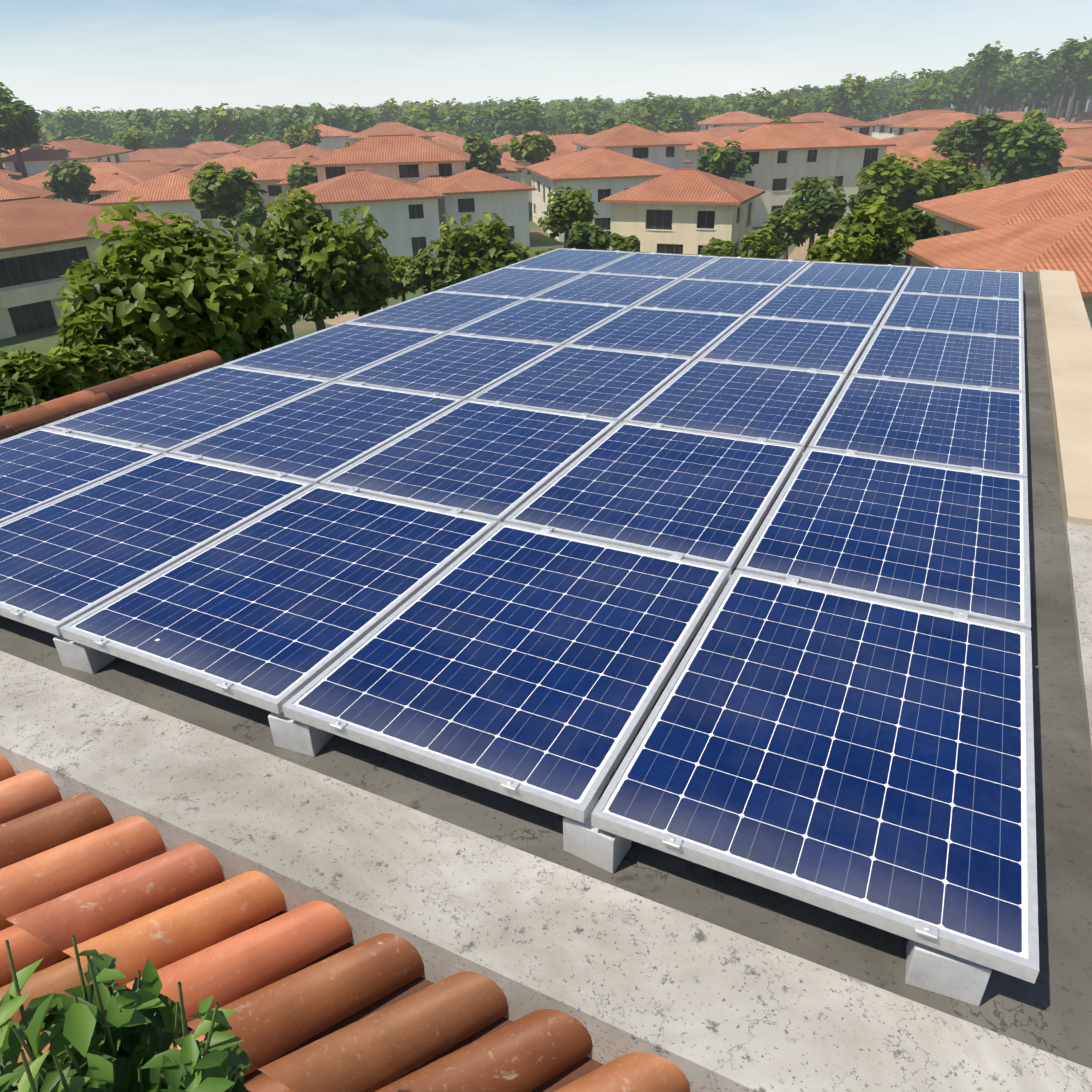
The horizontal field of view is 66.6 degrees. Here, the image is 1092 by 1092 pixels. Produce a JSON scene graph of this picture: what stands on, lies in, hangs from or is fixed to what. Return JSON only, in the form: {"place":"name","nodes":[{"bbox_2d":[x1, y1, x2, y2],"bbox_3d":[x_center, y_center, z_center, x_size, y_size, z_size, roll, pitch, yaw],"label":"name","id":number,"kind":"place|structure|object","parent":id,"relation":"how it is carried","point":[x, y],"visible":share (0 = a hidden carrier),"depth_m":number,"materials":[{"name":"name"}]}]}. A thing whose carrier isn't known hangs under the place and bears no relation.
{"place":"outdoors","nodes":[
{"label":"outdoors","id":0,"kind":"place"},
{"bbox_2d":[0,100,1088,366],"bbox_3d":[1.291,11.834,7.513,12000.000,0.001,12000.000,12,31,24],"label":"ground","id":1,"kind":"structure","parent":0,"point":[44,340],"depth_m":62.09,"materials":[{"name":"green plant"}]},
{"bbox_2d":[0,147,30,157],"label":"villa","id":2,"kind":"object","parent":1,"relation":"on","point":[3,155],"depth_m":160.23,"materials":[{"name":"orange tile"}]},
{"bbox_2d":[0,169,32,181],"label":"house","id":3,"kind":"structure","parent":1,"relation":"on","point":[10,176],"depth_m":109.27,"materials":[{"name":"orange tile"}]},
{"bbox_2d":[0,179,56,199],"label":"house","id":4,"kind":"structure","parent":1,"relation":"on","point":[10,190],"depth_m":92.11,"materials":[{"name":"orange tile"}]},
{"bbox_2d":[0,138,133,174],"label":"villa","id":5,"kind":"object","parent":1,"relation":"on","point":[39,159],"visible":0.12,"depth_m":120.32,"materials":[{"name":"orange tile"}]},
{"bbox_2d":[15,161,152,203],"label":"villa","id":6,"kind":"object","parent":1,"relation":"on","point":[111,178],"visible":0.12,"depth_m":105.99,"materials":[{"name":"orange tile"}]},
{"bbox_2d":[0,196,198,338],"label":"house","id":7,"kind":"structure","parent":1,"relation":"on","point":[44,242],"depth_m":61.15,"materials":[{"name":"orange tile"}]},
{"bbox_2d":[117,160,199,177],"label":"house","id":8,"kind":"structure","parent":1,"relation":"on","point":[151,169],"depth_m":112.99,"materials":[{"name":"orange tile"}]},
{"bbox_2d":[86,168,255,256],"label":"villa","id":9,"kind":"object","parent":1,"relation":"on","point":[169,192],"visible":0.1,"depth_m":87.36,"materials":[{"name":"orange tile"}]},
{"bbox_2d":[128,147,221,167],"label":"villa","id":10,"kind":"object","parent":1,"relation":"on","point":[187,157],"visible":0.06,"depth_m":145.68,"materials":[{"name":"orange tile"}]},
{"bbox_2d":[186,141,243,155],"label":"house","id":11,"kind":"structure","parent":1,"relation":"on","point":[221,148],"depth_m":182.94,"materials":[{"name":"orange tile"}]},
{"bbox_2d":[192,150,271,171],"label":"villa","id":12,"kind":"object","parent":1,"relation":"on","point":[237,158],"visible":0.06,"depth_m":126.19,"materials":[{"name":"orange tile"}]},
{"bbox_2d":[240,141,290,156],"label":"house","id":13,"kind":"structure","parent":1,"relation":"on","point":[269,148],"depth_m":165.85,"materials":[{"name":"orange tile"}]},
{"bbox_2d":[225,157,307,227],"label":"villa","id":14,"kind":"object","parent":1,"relation":"on","point":[270,179],"visible":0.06,"depth_m":109.79,"materials":[{"name":"orange tile"}]},
{"bbox_2d":[272,143,342,158],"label":"house","id":15,"kind":"structure","parent":1,"relation":"on","point":[305,150],"depth_m":147.22,"materials":[{"name":"orange tile"}]},
{"bbox_2d":[302,155,321,162],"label":"house","id":16,"kind":"structure","parent":1,"relation":"on","point":[311,158],"depth_m":114.10,"materials":[{"name":"orange tile"}]},
{"bbox_2d":[301,123,356,149],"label":"house","id":17,"kind":"structure","parent":1,"relation":"on","point":[334,138],"depth_m":181.88,"materials":[{"name":"orange tile"}]},
{"bbox_2d":[308,134,470,187],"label":"villa","id":18,"kind":"object","parent":1,"relation":"on","point":[413,158],"visible":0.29,"depth_m":92.38,"materials":[{"name":"orange tile"}]},
{"bbox_2d":[348,121,434,142],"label":"villa","id":19,"kind":"object","parent":1,"relation":"on","point":[391,128],"visible":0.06,"depth_m":167.47,"materials":[{"name":"orange tile"}]},
{"bbox_2d":[287,167,536,259],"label":"house","id":20,"kind":"structure","parent":1,"relation":"on","point":[408,216],"depth_m":84.85,"materials":[{"name":"white paint"}]},
{"bbox_2d":[425,131,465,145],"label":"house","id":21,"kind":"structure","parent":1,"relation":"on","point":[452,139],"depth_m":188.82,"materials":[{"name":"orange tile"}]},
{"bbox_2d":[435,140,469,150],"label":"villa","id":22,"kind":"object","parent":1,"relation":"on","point":[451,145],"depth_m":151.29,"materials":[{"name":"orange tile"}]},
{"bbox_2d":[460,150,524,182],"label":"villa","id":23,"kind":"object","parent":1,"relation":"on","point":[507,169],"visible":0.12,"depth_m":112.13,"materials":[{"name":"orange tile"}]},
{"bbox_2d":[489,134,521,149],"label":"villa","id":24,"kind":"object","parent":1,"relation":"on","point":[502,140],"depth_m":172.15,"materials":[{"name":"orange tile"}]},
{"bbox_2d":[516,131,552,137],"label":"villa","id":25,"kind":"object","parent":1,"relation":"on","point":[533,133],"depth_m":193.27,"materials":[{"name":"orange tile"}]},
{"bbox_2d":[501,146,574,200],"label":"villa","id":26,"kind":"object","parent":1,"relation":"on","point":[526,173],"visible":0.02,"depth_m":132.47,"materials":[{"name":"orange tile"}]},
{"bbox_2d":[0,249,1091,1068],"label":"flat roof","id":27,"kind":"structure","parent":1,"relation":"on","point":[1050,1011],"depth_m":2.31,"materials":[{"name":"concrete"}]},
{"bbox_2d":[10,248,1000,1005],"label":"mounts","id":28,"kind":"object","parent":27,"relation":"on","point":[934,970],"visible":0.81,"depth_m":2.15,"materials":[{"name":"metal"}]},
{"bbox_2d":[0,248,1038,983],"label":"solar panels","id":29,"kind":"object","parent":28,"relation":"on","point":[844,726],"visible":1,"depth_m":3.27,"materials":[{"name":"blue glass"}]},
{"bbox_2d":[0,651,1091,1091],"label":"parapet band","id":30,"kind":"object","parent":27,"relation":"attached to","point":[698,1003],"visible":0.5,"depth_m":1.93,"materials":[{"name":"concrete"}]},
{"bbox_2d":[0,753,689,1091],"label":"roof tiles","id":31,"kind":"object","parent":30,"relation":"attached to","point":[313,997],"visible":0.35,"depth_m":1.95,"materials":[{"name":"tile"}]},
{"bbox_2d":[0,935,252,1091],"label":"plant","id":32,"kind":"object","parent":31,"relation":"on","point":[101,1038],"visible":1,"depth_m":1.07,"materials":[{"name":"green plant"}]},
{"bbox_2d":[1038,269,1091,780],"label":"parapet wall","id":33,"kind":"structure","parent":27,"relation":"attached to","point":[1067,328],"depth_m":4.69,"materials":[{"name":"concrete"}]},
{"bbox_3d":[-3.008,4.921,7.990,0.520,12.551,3.025,12,31,24],"label":"slab extension","id":34,"kind":"object","parent":27,"relation":"attached to","visible":0},
{"bbox_2d":[0,350,222,440],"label":"ridge tiles","id":35,"kind":"object","parent":34,"relation":"on","point":[16,423],"visible":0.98,"depth_m":5.45,"materials":[{"name":"tile"}]},
{"bbox_2d":[0,52,1091,400],"bbox_3d":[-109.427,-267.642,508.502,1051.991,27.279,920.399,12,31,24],"label":"tree trunks","id":36,"kind":"object","parent":1,"relation":"on","point":[1066,104],"visible":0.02,"depth_m":209.51,"materials":[{"name":"plant"}]},
{"bbox_2d":[0,36,1091,415],"bbox_3d":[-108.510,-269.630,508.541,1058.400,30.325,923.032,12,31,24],"label":"tree leaves","id":37,"kind":"object","parent":36,"relation":"attached to","point":[176,286],"visible":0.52,"depth_m":44.38,"materials":[{"name":"green plant"}]},
{"bbox_2d":[0,38,1091,381],"bbox_3d":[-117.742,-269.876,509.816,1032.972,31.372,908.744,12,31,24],"label":"tree leaves","id":38,"kind":"object","parent":36,"relation":"on","point":[1012,152],"visible":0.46,"depth_m":106.03,"materials":[{"name":"green plant"}]},
{"bbox_2d":[549,133,588,151],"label":"house","id":39,"kind":"structure","parent":1,"relation":"on","point":[562,140],"depth_m":155.49,"materials":[{"name":"orange tile"}]},
{"bbox_2d":[324,229,834,325],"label":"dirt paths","id":40,"kind":"structure","parent":1,"relation":"on","point":[799,253],"depth_m":81.35,"materials":[{"name":"beige soil"}]},
{"bbox_2d":[525,146,674,241],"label":"villa","id":41,"kind":"object","parent":1,"relation":"on","point":[600,173],"visible":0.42,"depth_m":93.83,"materials":[{"name":"orange tile"}]},
{"bbox_2d":[571,123,692,168],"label":"villa","id":42,"kind":"object","parent":1,"relation":"on","point":[632,140],"visible":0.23,"depth_m":113.49,"materials":[{"name":"orange tile"}]},
{"bbox_2d":[600,168,764,256],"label":"house","id":43,"kind":"structure","parent":1,"relation":"on","point":[684,210],"depth_m":75.37,"materials":[{"name":"beige paint"}]},
{"bbox_2d":[665,131,719,170],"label":"villa","id":44,"kind":"object","parent":1,"relation":"on","point":[695,138],"depth_m":138.24,"materials":[{"name":"orange tile"}]},
{"bbox_2d":[701,125,752,137],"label":"house","id":45,"kind":"structure","parent":1,"relation":"on","point":[721,131],"depth_m":179.90,"materials":[{"name":"orange tile"}]},
{"bbox_2d":[692,111,773,131],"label":"house","id":46,"kind":"structure","parent":1,"relation":"on","point":[731,118],"depth_m":196.60,"materials":[{"name":"orange tile"}]},
{"bbox_2d":[697,121,896,226],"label":"villa","id":47,"kind":"object","parent":1,"relation":"on","point":[785,157],"visible":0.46,"depth_m":99.51,"materials":[{"name":"white paint"}]},
{"bbox_2d":[754,112,878,135],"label":"villa","id":48,"kind":"object","parent":1,"relation":"on","point":[860,127],"visible":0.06,"depth_m":160.31,"materials":[{"name":"orange tile"}]},
{"bbox_2d":[885,147,924,213],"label":"house","id":49,"kind":"structure","parent":1,"relation":"on","point":[889,150],"depth_m":102.25,"materials":[{"name":"orange tile"}]},
{"bbox_2d":[868,109,955,139],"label":"villa","id":50,"kind":"object","parent":1,"relation":"on","point":[883,130],"visible":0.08,"depth_m":165.72,"materials":[{"name":"orange tile"}]},
{"bbox_2d":[882,128,948,150],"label":"roof","id":51,"kind":"structure","parent":1,"relation":"on","point":[914,140],"depth_m":123.85,"materials":[{"name":"orange tile"}]},
{"bbox_2d":[889,112,1012,136],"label":"villa","id":52,"kind":"object","parent":1,"relation":"on","point":[941,120],"visible":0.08,"depth_m":146.71,"materials":[{"name":"orange tile"}]},
{"bbox_2d":[901,210,1091,327],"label":"house","id":53,"kind":"structure","parent":1,"relation":"on","point":[1063,243],"depth_m":41.42,"materials":[{"name":"orange tile"}]},
{"bbox_2d":[904,144,1091,184],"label":"villa","id":54,"kind":"object","parent":1,"relation":"on","point":[1068,163],"visible":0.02,"depth_m":101.84,"materials":[{"name":"orange tile"}]},
{"bbox_2d":[912,167,1091,236],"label":"house","id":55,"kind":"structure","parent":1,"relation":"on","point":[1056,194],"depth_m":54.14,"materials":[{"name":"orange tile"}]},
{"bbox_2d":[996,111,1024,119],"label":"roof","id":56,"kind":"structure","parent":1,"relation":"on","point":[1011,115],"depth_m":209.47,"materials":[{"name":"orange tile"}]},
{"bbox_2d":[1014,117,1065,122],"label":"roof","id":57,"kind":"structure","parent":1,"relation":"on","point":[1047,119],"depth_m":190.77,"materials":[{"name":"orange tile"}]},
{"bbox_2d":[1054,122,1091,130],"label":"roof","id":58,"kind":"structure","parent":1,"relation":"on","point":[1065,125],"depth_m":150.60,"materials":[{"name":"orange tile"}]},
{"bbox_2d":[1056,127,1091,149],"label":"roof","id":59,"kind":"structure","parent":1,"relation":"on","point":[1076,137],"depth_m":127.64,"materials":[{"name":"orange tile"}]},
{"bbox_2d":[1059,110,1091,122],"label":"villa","id":60,"kind":"object","parent":1,"relation":"on","point":[1084,117],"visible":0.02,"depth_m":212.71,"materials":[{"name":"orange tile"}]},
{"bbox_2d":[1060,143,1091,161],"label":"roof","id":61,"kind":"structure","parent":1,"relation":"on","point":[1083,152],"depth_m":111.22,"materials":[{"name":"orange tile"}]},
{"bbox_2d":[0,0,1091,114],"label":"sky","id":62,"kind":"structure","parent":0,"point":[124,55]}
]}

